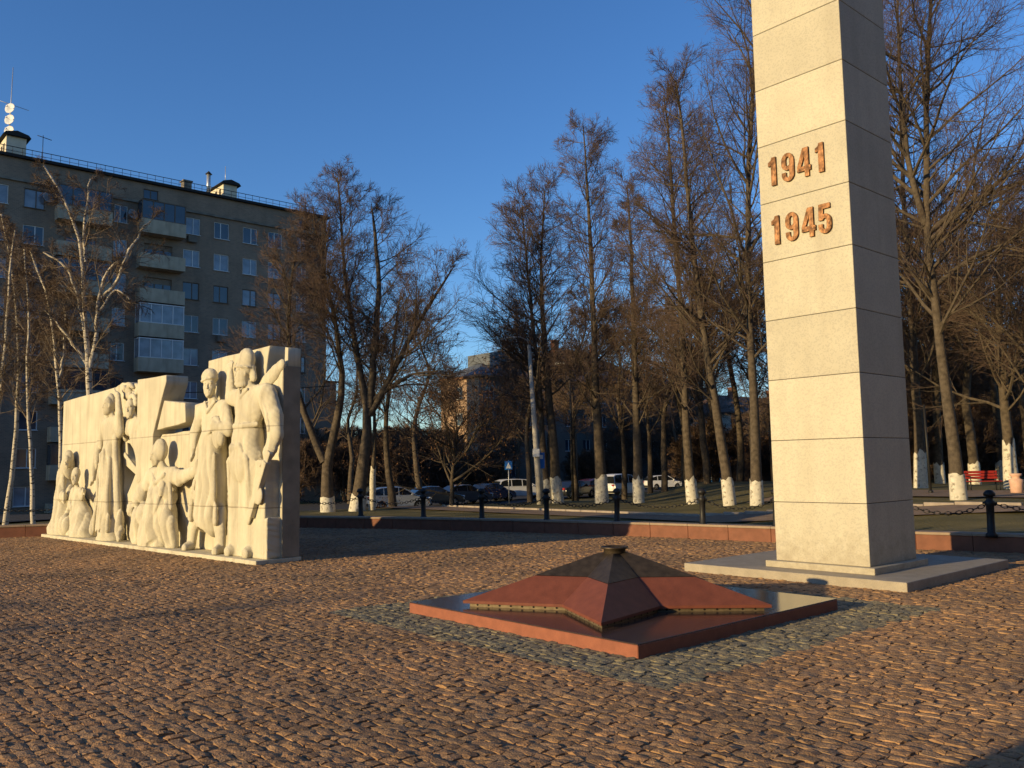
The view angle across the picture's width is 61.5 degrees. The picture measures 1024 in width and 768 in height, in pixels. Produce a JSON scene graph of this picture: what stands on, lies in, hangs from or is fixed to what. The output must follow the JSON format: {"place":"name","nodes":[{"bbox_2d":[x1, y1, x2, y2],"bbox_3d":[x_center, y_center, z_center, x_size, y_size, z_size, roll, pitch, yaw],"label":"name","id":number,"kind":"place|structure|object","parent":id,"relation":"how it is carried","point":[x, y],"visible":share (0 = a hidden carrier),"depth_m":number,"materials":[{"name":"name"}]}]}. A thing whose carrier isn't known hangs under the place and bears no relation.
{"place":"outdoors","nodes":[
{"label":"outdoors","id":0,"kind":"place"},
{"bbox_2d":[0,487,668,521],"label":"road","id":1,"kind":"structure","parent":0,"point":[303,507],"depth_m":64.79,"materials":[{"name":"grey asphalt"}]},
{"bbox_2d":[366,486,431,506],"bbox_3d":[-7.364,7.382,55.562,4.190,1.539,2.060,1,-6,-18],"label":"parked car","id":2,"kind":"object","parent":1,"relation":"on","point":[406,495],"visible":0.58,"depth_m":54.82,"materials":[{"name":"silver paint"}]},
{"bbox_2d":[410,486,464,504],"bbox_3d":[-5.723,8.033,61.525,4.540,1.468,2.060,2,-6,-27],"label":"parked car","id":3,"kind":"object","parent":1,"relation":"on","point":[443,498],"visible":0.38,"depth_m":60.96,"materials":[{"name":"grey paint"}]},
{"bbox_2d":[440,484,492,503],"bbox_3d":[-3.705,8.330,65.009,4.540,1.468,2.060,3,-7,-35],"label":"parked car","id":4,"kind":"object","parent":1,"relation":"on","point":[469,494],"visible":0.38,"depth_m":64.45,"materials":[{"name":"paint"}]},
{"bbox_2d":[467,483,516,501],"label":"parked car","id":5,"kind":"object","parent":1,"relation":"on","point":[503,491],"visible":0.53,"depth_m":68.09,"materials":[{"name":"blue paint"}]},
{"bbox_2d":[493,479,535,499],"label":"parked car","id":6,"kind":"object","parent":1,"relation":"on","point":[518,486],"visible":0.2,"depth_m":71.04,"materials":[{"name":"white paint"}]},
{"bbox_2d":[562,481,594,498],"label":"parked car","id":7,"kind":"object","parent":1,"relation":"on","point":[584,488],"visible":0.55,"depth_m":72.87,"materials":[{"name":"grey paint"}]},
{"bbox_2d":[606,474,644,496],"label":"parked car","id":8,"kind":"object","parent":1,"relation":"on","point":[614,481],"visible":0.2,"depth_m":73.82,"materials":[{"name":"white paint"}]},
{"bbox_2d":[643,475,681,489],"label":"parked car","id":9,"kind":"object","parent":1,"relation":"on","point":[657,482],"visible":0.55,"depth_m":91.65,"materials":[{"name":"white paint"}]},
{"bbox_2d":[0,527,1023,767],"bbox_3d":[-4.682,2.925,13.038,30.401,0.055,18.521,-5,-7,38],"label":"cobbled plaza","id":10,"kind":"structure","parent":0,"point":[223,593],"depth_m":6.48,"materials":[{"name":"brown stone"}]},
{"bbox_2d":[41,346,300,564],"bbox_3d":[-7.872,1.597,18.672,11.193,3.842,0.880,-6,-8,44],"label":"relief monument","id":11,"kind":"object","parent":10,"relation":"on","point":[220,480],"visible":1,"depth_m":16.81,"materials":[{"name":"stone"}]},
{"bbox_2d":[0,516,1023,552],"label":"kerb wall","id":12,"kind":"structure","parent":10,"relation":"on","point":[969,541],"depth_m":19.28,"materials":[{"name":"red stone"}]},
{"bbox_2d":[982,490,997,537],"bbox_3d":[8.100,2.193,14.561,0.189,0.799,0.192,0,-6,-12],"label":"bollard","id":13,"kind":"object","parent":12,"relation":"on","point":[989,502],"visible":1,"depth_m":14.51,"materials":[{"name":"black metal"}]},
{"bbox_2d":[410,545,837,659],"bbox_3d":[1.167,2.119,9.339,3.260,0.718,3.260,4,-7,-41],"label":"star monument","id":14,"kind":"object","parent":10,"relation":"on","point":[616,599],"visible":1,"depth_m":8.54,"materials":[{"name":"red stone"}]},
{"bbox_2d":[330,583,941,690],"bbox_3d":[1.225,2.472,9.348,4.776,0.052,4.849,4,-7,-41],"label":"grey cobble border","id":15,"kind":"object","parent":10,"relation":"on","point":[683,665],"visible":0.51,"depth_m":7.68,"materials":[{"name":"stone"}]},
{"bbox_2d":[684,0,1008,591],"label":"obelisk","id":16,"kind":"object","parent":10,"relation":"on","point":[843,495],"visible":1,"depth_m":11.93,"materials":[{"name":"grey stone"}]},
{"bbox_2d":[0,477,1023,532],"bbox_3d":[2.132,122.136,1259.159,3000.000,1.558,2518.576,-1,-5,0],"label":"lawn","id":17,"kind":"structure","parent":0,"point":[1009,521],"depth_m":35.69,"materials":[{"name":"green plant"}]},
{"bbox_2d":[0,214,61,415],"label":"birch tree","id":18,"kind":"object","parent":17,"relation":"on","point":[7,230],"visible":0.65,"depth_m":31.34,"materials":[{"name":"brown plant"}]},
{"bbox_2d":[0,201,61,524],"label":"birch tree","id":19,"kind":"object","parent":17,"relation":"on","point":[6,514],"visible":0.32,"depth_m":32.01,"materials":[{"name":"brown plant"}]},
{"bbox_2d":[0,233,77,523],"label":"birch tree","id":20,"kind":"object","parent":17,"relation":"on","point":[28,291],"visible":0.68,"depth_m":30.12,"materials":[{"name":"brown plant"}]},
{"bbox_2d":[13,239,113,468],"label":"birch tree","id":21,"kind":"object","parent":17,"relation":"on","point":[55,359],"visible":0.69,"depth_m":28.66,"materials":[{"name":"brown plant"}]},
{"bbox_2d":[14,154,173,394],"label":"birch tree","id":22,"kind":"object","parent":17,"relation":"on","point":[88,358],"visible":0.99,"depth_m":27.84,"materials":[{"name":"brown plant"}]},
{"bbox_2d":[0,67,339,514],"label":"apartment block","id":23,"kind":"structure","parent":17,"relation":"on","point":[199,293],"depth_m":70.04,"materials":[{"name":"grey brick"}]},
{"bbox_2d":[12,486,29,506],"bbox_3d":[-35.844,8.278,63.138,1.520,1.488,0.250,4,-7,-41],"label":"window","id":24,"kind":"structure","parent":23,"relation":"in","point":[21,495],"depth_m":63.12,"materials":[{"name":"blue glass"}]},
{"bbox_2d":[15,448,35,468],"bbox_3d":[-35.893,5.491,63.404,1.520,1.488,0.250,4,-7,-41],"label":"window","id":25,"kind":"structure","parent":23,"relation":"in","point":[22,458],"depth_m":63.41,"materials":[{"name":"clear glass"}]},
{"bbox_2d":[19,410,37,430],"bbox_3d":[-35.942,2.704,63.670,1.520,1.488,0.250,4,-7,-41],"label":"window","id":26,"kind":"structure","parent":23,"relation":"in","point":[22,420],"depth_m":63.72,"materials":[{"name":"blue glass"}]},
{"bbox_2d":[22,224,43,245],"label":"window","id":27,"kind":"structure","parent":23,"relation":"in","point":[35,230],"depth_m":65.14,"materials":[{"name":"blue glass"}]},
{"bbox_2d":[23,188,44,210],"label":"window","id":28,"kind":"structure","parent":23,"relation":"in","point":[31,199],"depth_m":65.29,"materials":[{"name":"blue glass"}]},
{"bbox_2d":[183,348,197,365],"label":"window","id":29,"kind":"structure","parent":23,"relation":"in","point":[190,355],"depth_m":72.24,"materials":[{"name":"blue glass"}]},
{"bbox_2d":[183,249,198,267],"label":"window","id":30,"kind":"structure","parent":23,"relation":"in","point":[192,257],"depth_m":73.00,"materials":[{"name":"blue glass"}]},
{"bbox_2d":[182,282,199,300],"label":"window","id":31,"kind":"structure","parent":23,"relation":"in","point":[191,290],"depth_m":72.74,"materials":[{"name":"blue glass"}]},
{"bbox_2d":[213,285,228,303],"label":"window","id":32,"kind":"structure","parent":23,"relation":"in","point":[220,294],"depth_m":74.42,"materials":[{"name":"blue glass"}]},
{"bbox_2d":[214,222,229,240],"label":"window","id":33,"kind":"structure","parent":23,"relation":"in","point":[221,231],"depth_m":74.95,"materials":[{"name":"blue glass"}]},
{"bbox_2d":[207,183,383,511],"bbox_3d":[-10.582,-1.678,40.248,9.336,15.346,7.458,-1,-5,0],"label":"linden tree","id":34,"kind":"object","parent":17,"relation":"on","point":[326,458],"visible":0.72,"depth_m":40.01,"materials":[{"name":"brown plant"}]},
{"bbox_2d":[300,438,323,498],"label":"shrub","id":35,"kind":"object","parent":17,"relation":"on","point":[308,455],"visible":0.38,"depth_m":71.07,"materials":[{"name":"brown plant"}]},
{"bbox_2d":[311,436,376,501],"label":"shrub","id":36,"kind":"object","parent":17,"relation":"on","point":[338,466],"visible":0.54,"depth_m":73.25,"materials":[{"name":"brown plant"}]},
{"bbox_2d":[304,330,390,503],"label":"linden tree","id":37,"kind":"object","parent":17,"relation":"on","point":[350,444],"visible":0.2,"depth_m":69.29,"materials":[{"name":"brown plant"}]},
{"bbox_2d":[335,306,404,509],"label":"linden tree","id":38,"kind":"object","parent":17,"relation":"on","point":[372,493],"visible":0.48,"depth_m":40.71,"materials":[{"name":"brown plant"}]},
{"bbox_2d":[283,154,483,511],"bbox_3d":[-6.120,-2.468,39.911,9.864,16.760,8.206,-1,-5,0],"label":"linden tree","id":39,"kind":"object","parent":17,"relation":"on","point":[370,400],"visible":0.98,"depth_m":39.99,"materials":[{"name":"brown plant"}]},
{"bbox_2d":[353,433,414,489],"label":"shrub","id":40,"kind":"object","parent":17,"relation":"on","point":[404,446],"visible":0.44,"depth_m":75.03,"materials":[{"name":"brown plant"}]},
{"bbox_2d":[336,279,449,506],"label":"linden tree","id":41,"kind":"object","parent":17,"relation":"on","point":[390,486],"visible":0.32,"depth_m":43.92,"materials":[{"name":"brown plant"}]},
{"bbox_2d":[372,421,444,486],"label":"shrub","id":42,"kind":"object","parent":17,"relation":"on","point":[398,436],"visible":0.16,"depth_m":84.84,"materials":[{"name":"brown plant"}]},
{"bbox_2d":[372,291,471,487],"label":"linden tree","id":43,"kind":"object","parent":17,"relation":"on","point":[418,481],"visible":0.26,"depth_m":61.70,"materials":[{"name":"brown plant"}]},
{"bbox_2d":[397,426,463,487],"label":"shrub","id":44,"kind":"object","parent":17,"relation":"on","point":[434,469],"visible":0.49,"depth_m":82.91,"materials":[{"name":"brown plant"}]},
{"bbox_2d":[343,348,556,505],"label":"bare tree","id":45,"kind":"object","parent":17,"relation":"on","point":[457,438],"visible":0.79,"depth_m":49.44,"materials":[{"name":"brown plant"}]},
{"bbox_2d":[472,458,514,482],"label":"shrub","id":46,"kind":"object","parent":17,"relation":"on","point":[492,470],"visible":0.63,"depth_m":89.56,"materials":[{"name":"brown plant"}]},
{"bbox_2d":[463,395,532,478],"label":"linden tree","id":47,"kind":"object","parent":17,"relation":"on","point":[514,449],"visible":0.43,"depth_m":97.44,"materials":[{"name":"brown plant"}]},
{"bbox_2d":[483,350,536,478],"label":"linden tree","id":48,"kind":"object","parent":17,"relation":"on","point":[517,475],"visible":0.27,"depth_m":93.88,"materials":[{"name":"brown plant"}]},
{"bbox_2d":[458,174,588,502],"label":"linden tree","id":49,"kind":"object","parent":17,"relation":"on","point":[542,440],"visible":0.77,"depth_m":45.08,"materials":[{"name":"brown plant"}]},
{"bbox_2d":[491,324,556,483],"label":"linden tree","id":50,"kind":"object","parent":17,"relation":"on","point":[531,457],"visible":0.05,"depth_m":91.48,"materials":[{"name":"brown plant"}]},
{"bbox_2d":[506,336,542,504],"bbox_3d":[0.633,1.810,43.448,1.718,8.538,0.470,-1,-5,0],"label":"lamp post","id":51,"kind":"object","parent":17,"relation":"on","point":[536,456],"visible":0.99,"depth_m":43.36,"materials":[{"name":"metal"}]},
{"bbox_2d":[485,305,566,502],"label":"linden tree","id":52,"kind":"object","parent":17,"relation":"on","point":[529,476],"visible":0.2,"depth_m":63.84,"materials":[{"name":"brown plant"}]},
{"bbox_2d":[453,158,631,502],"bbox_3d":[1.763,-2.939,46.009,9.811,18.553,7.972,-1,-5,0],"label":"linden tree","id":53,"kind":"object","parent":17,"relation":"on","point":[556,488],"visible":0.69,"depth_m":45.11,"materials":[{"name":"brown plant"}]},
{"bbox_2d":[556,364,573,500],"bbox_3d":[3.203,2.894,51.684,1.087,8.440,0.413,1,-6,-20],"label":"lamp post","id":54,"kind":"object","parent":17,"relation":"on","point":[572,468],"visible":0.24,"depth_m":51.80,"materials":[{"name":"black metal"}]},
{"bbox_2d":[529,284,614,500],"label":"linden tree","id":55,"kind":"object","parent":17,"relation":"on","point":[564,417],"visible":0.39,"depth_m":57.75,"materials":[{"name":"brown plant"}]},
{"bbox_2d":[441,352,706,485],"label":"house","id":56,"kind":"structure","parent":17,"relation":"on","point":[563,438],"depth_m":107.32,"materials":[{"name":"grey paint"}]},
{"bbox_2d":[552,338,601,474],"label":"linden tree","id":57,"kind":"object","parent":17,"relation":"on","point":[579,412],"visible":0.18,"depth_m":93.03,"materials":[{"name":"brown plant"}]},
{"bbox_2d":[563,447,594,480],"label":"shrub","id":58,"kind":"object","parent":17,"relation":"on","point":[585,454],"visible":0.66,"depth_m":99.94,"materials":[{"name":"brown plant"}]},
{"bbox_2d":[541,289,631,432],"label":"linden tree","id":59,"kind":"object","parent":17,"relation":"on","point":[599,383],"visible":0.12,"depth_m":62.43,"materials":[{"name":"brown plant"}]},
{"bbox_2d":[532,108,649,502],"bbox_3d":[4.062,-4.296,44.139,6.594,20.777,8.782,-1,-5,0],"label":"linden tree","id":60,"kind":"object","parent":17,"relation":"on","point":[601,488],"visible":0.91,"depth_m":44.16,"materials":[{"name":"brown plant"}]},
{"bbox_2d":[588,402,653,475],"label":"linden tree","id":61,"kind":"object","parent":17,"relation":"on","point":[609,433],"visible":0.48,"depth_m":109.00,"materials":[{"name":"brown plant"}]},
{"bbox_2d":[588,294,661,499],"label":"linden tree","id":62,"kind":"object","parent":17,"relation":"on","point":[624,461],"visible":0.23,"depth_m":58.62,"materials":[{"name":"brown plant"}]},
{"bbox_2d":[603,417,658,478],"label":"linden tree","id":63,"kind":"object","parent":17,"relation":"on","point":[631,447],"visible":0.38,"depth_m":108.85,"materials":[{"name":"brown plant"}]},
{"bbox_2d":[620,299,678,493],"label":"linden tree","id":64,"kind":"object","parent":17,"relation":"on","point":[650,465],"visible":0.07,"depth_m":69.55,"materials":[{"name":"brown plant"}]},
{"bbox_2d":[583,158,727,502],"bbox_3d":[6.797,-2.818,43.279,6.282,17.576,7.239,1,-6,-16],"label":"linden tree","id":65,"kind":"object","parent":17,"relation":"on","point":[638,487],"visible":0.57,"depth_m":43.02,"materials":[{"name":"brown plant"}]},
{"bbox_2d":[640,402,680,476],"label":"linden tree","id":66,"kind":"object","parent":17,"relation":"on","point":[656,452],"visible":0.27,"depth_m":111.82,"materials":[{"name":"brown plant"}]},
{"bbox_2d":[613,288,716,491],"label":"linden tree","id":67,"kind":"object","parent":17,"relation":"on","point":[664,478],"visible":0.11,"depth_m":56.79,"materials":[{"name":"brown plant"}]},
{"bbox_2d":[642,397,697,474],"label":"linden tree","id":68,"kind":"object","parent":17,"relation":"on","point":[679,432],"visible":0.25,"depth_m":109.03,"materials":[{"name":"brown plant"}]},
{"bbox_2d":[626,285,717,484],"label":"linden tree","id":69,"kind":"object","parent":17,"relation":"on","point":[678,407],"visible":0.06,"depth_m":61.75,"materials":[{"name":"brown plant"}]},
{"bbox_2d":[594,71,759,504],"bbox_3d":[7.372,-4.520,38.593,8.571,19.787,7.220,2,-6,-26],"label":"linden tree","id":70,"kind":"object","parent":17,"relation":"on","point":[691,489],"visible":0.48,"depth_m":38.34,"materials":[{"name":"brown plant"}]},
{"bbox_2d":[605,40,765,505],"bbox_3d":[8.119,-4.746,35.462,8.796,19.437,8.385,-1,-5,0],"label":"linden tree","id":71,"kind":"object","parent":17,"relation":"on","point":[727,482],"visible":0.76,"depth_m":35.27,"materials":[{"name":"brown plant"}]},
{"bbox_2d":[606,0,766,505],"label":"linden tree","id":72,"kind":"object","parent":17,"relation":"on","point":[756,492],"visible":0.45,"depth_m":33.62,"materials":[{"name":"brown plant"}]},
{"bbox_2d":[667,434,717,484],"bbox_3d":[13.763,5.961,65.425,4.752,4.733,5.302,4,-7,-43],"label":"shrub","id":73,"kind":"object","parent":17,"relation":"on","point":[675,446],"visible":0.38,"depth_m":64.60,"materials":[{"name":"brown plant"}]},
{"bbox_2d":[652,244,757,483],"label":"linden tree","id":74,"kind":"object","parent":17,"relation":"on","point":[705,457],"visible":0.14,"depth_m":55.64,"materials":[{"name":"brown plant"}]},
{"bbox_2d":[673,414,761,481],"bbox_3d":[15.130,5.329,65.190,6.094,6.069,6.798,-5,-7,34],"label":"shrub","id":75,"kind":"object","parent":17,"relation":"on","point":[710,429],"visible":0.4,"depth_m":64.33,"materials":[{"name":"brown plant"}]},
{"bbox_2d":[676,201,765,481],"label":"linden tree","id":76,"kind":"object","parent":17,"relation":"on","point":[740,455],"visible":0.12,"depth_m":59.84,"materials":[{"name":"brown plant"}]},
{"bbox_2d":[674,387,768,480],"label":"building","id":77,"kind":"structure","parent":17,"relation":"on","point":[724,411],"depth_m":121.08,"materials":[{"name":"grey brick"}]},
{"bbox_2d":[700,268,768,448],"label":"linden tree","id":78,"kind":"object","parent":17,"relation":"on","point":[741,368],"visible":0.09,"depth_m":60.31,"materials":[{"name":"brown plant"}]},
{"bbox_2d":[721,352,769,432],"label":"linden tree","id":79,"kind":"object","parent":17,"relation":"on","point":[747,392],"visible":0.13,"depth_m":97.72,"materials":[{"name":"brown plant"}]},
{"bbox_2d":[719,252,772,480],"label":"linden tree","id":80,"kind":"object","parent":17,"relation":"on","point":[770,440],"visible":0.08,"depth_m":58.09,"materials":[{"name":"brown plant"}]},
{"bbox_2d":[727,296,768,408],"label":"linden tree","id":81,"kind":"object","parent":17,"relation":"on","point":[761,379],"visible":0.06,"depth_m":56.61,"materials":[{"name":"brown plant"}]},
{"bbox_2d":[744,392,769,440],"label":"linden tree","id":82,"kind":"object","parent":17,"relation":"on","point":[762,421],"visible":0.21,"depth_m":83.90,"materials":[{"name":"brown plant"}]},
{"bbox_2d":[745,433,770,480],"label":"shrub","id":83,"kind":"object","parent":17,"relation":"on","point":[765,466],"visible":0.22,"depth_m":71.53,"materials":[{"name":"brown plant"}]},
{"bbox_2d":[747,490,1023,502],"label":"alley","id":84,"kind":"structure","parent":17,"relation":"on","point":[998,493],"depth_m":31.45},
{"bbox_2d":[1009,473,1022,492],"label":"litter bin","id":85,"kind":"object","parent":84,"relation":"on","point":[1016,483],"visible":0.86,"depth_m":31.11,"materials":[{"name":"concrete"}]},
{"bbox_2d":[908,413,938,472],"bbox_3d":[20.156,3.360,46.192,5.441,4.184,4.248,0,-6,-12],"label":"shrub","id":86,"kind":"object","parent":17,"relation":"on","point":[911,427],"visible":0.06,"depth_m":45.59,"materials":[{"name":"brown plant"}]},
{"bbox_2d":[895,214,959,384],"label":"linden tree","id":87,"kind":"object","parent":17,"relation":"on","point":[918,344],"visible":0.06,"depth_m":43.84,"materials":[{"name":"brown plant"}]},
{"bbox_2d":[902,318,960,477],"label":"linden tree","id":88,"kind":"object","parent":17,"relation":"on","point":[922,380],"visible":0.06,"depth_m":58.09,"materials":[{"name":"brown plant"}]},
{"bbox_2d":[885,28,1017,487],"bbox_3d":[19.195,-6.275,40.239,11.481,22.201,12.120,0,-6,-12],"label":"linden tree","id":89,"kind":"object","parent":17,"relation":"on","point":[920,471],"visible":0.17,"depth_m":39.71,"materials":[{"name":"brown plant"}]},
{"bbox_2d":[882,0,1023,499],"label":"linden tree","id":90,"kind":"object","parent":17,"relation":"on","point":[956,474],"visible":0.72,"depth_m":27.80,"materials":[{"name":"brown plant"}]},
{"bbox_2d":[910,353,998,477],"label":"linden tree","id":91,"kind":"object","parent":17,"relation":"on","point":[926,401],"visible":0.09,"depth_m":61.45,"materials":[{"name":"brown plant"}]},
{"bbox_2d":[894,163,1020,483],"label":"linden tree","id":92,"kind":"object","parent":17,"relation":"on","point":[939,471],"visible":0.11,"depth_m":45.80,"materials":[{"name":"brown plant"}]},
{"bbox_2d":[893,183,1023,483],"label":"linden tree","id":93,"kind":"object","parent":17,"relation":"on","point":[973,461],"visible":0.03,"depth_m":44.04,"materials":[{"name":"brown plant"}]},
{"bbox_2d":[910,353,1009,414],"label":"linden tree","id":94,"kind":"object","parent":17,"relation":"on","point":[972,390],"visible":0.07,"depth_m":60.65,"materials":[{"name":"brown plant"}]},
{"bbox_2d":[922,408,1001,472],"bbox_3d":[25.363,3.489,49.727,5.745,4.417,4.486,-4,-6,30],"label":"shrub","id":95,"kind":"object","parent":17,"relation":"on","point":[961,432],"visible":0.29,"depth_m":48.81,"materials":[{"name":"brown plant"}]},
{"bbox_2d":[900,128,1023,488],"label":"linden tree","id":96,"kind":"object","parent":17,"relation":"on","point":[1009,462],"visible":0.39,"depth_m":36.38,"materials":[{"name":"brown plant"}]},
{"bbox_2d":[903,154,1021,480],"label":"linden tree","id":97,"kind":"object","parent":17,"relation":"on","point":[998,461],"visible":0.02,"depth_m":49.91,"materials":[{"name":"brown plant"}]},
{"bbox_2d":[943,419,995,473],"bbox_3d":[27.539,4.019,52.340,4.682,4.180,4.197,0,-6,-10],"label":"shrub","id":98,"kind":"object","parent":17,"relation":"on","point":[988,463],"visible":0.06,"depth_m":51.46,"materials":[{"name":"brown plant"}]},
{"bbox_2d":[923,140,1023,382],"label":"linden tree","id":99,"kind":"object","parent":17,"relation":"on","point":[1004,331],"visible":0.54,"depth_m":33.70,"materials":[{"name":"brown plant"}]},
{"bbox_2d":[941,393,1023,473],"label":"shrub","id":100,"kind":"object","parent":17,"relation":"on","point":[980,409],"visible":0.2,"depth_m":52.99,"materials":[{"name":"brown plant"}]},
{"bbox_2d":[964,470,1000,489],"bbox_3d":[18.971,3.901,34.650,1.267,0.817,0.563,-2,-5,8],"label":"park bench","id":101,"kind":"object","parent":17,"relation":"on","point":[993,475],"visible":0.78,"depth_m":34.81,"materials":[{"name":"red paint"}]},
{"bbox_2d":[946,208,1023,448],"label":"linden tree","id":102,"kind":"object","parent":17,"relation":"on","point":[1021,399],"visible":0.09,"depth_m":48.75,"materials":[{"name":"brown plant"}]},
{"bbox_2d":[0,0,1023,432],"label":"sky","id":103,"kind":"structure","parent":0,"point":[432,101],"materials":[{"name":"blue"}]},
{"bbox_2d":[376,505,1023,521],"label":"path","id":104,"kind":"structure","parent":0,"point":[769,516],"depth_m":29.59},
{"bbox_2d":[442,501,1022,515],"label":"path kerb","id":105,"kind":"structure","parent":104,"relation":"on","point":[924,504],"depth_m":30.89,"materials":[{"name":"concrete"}]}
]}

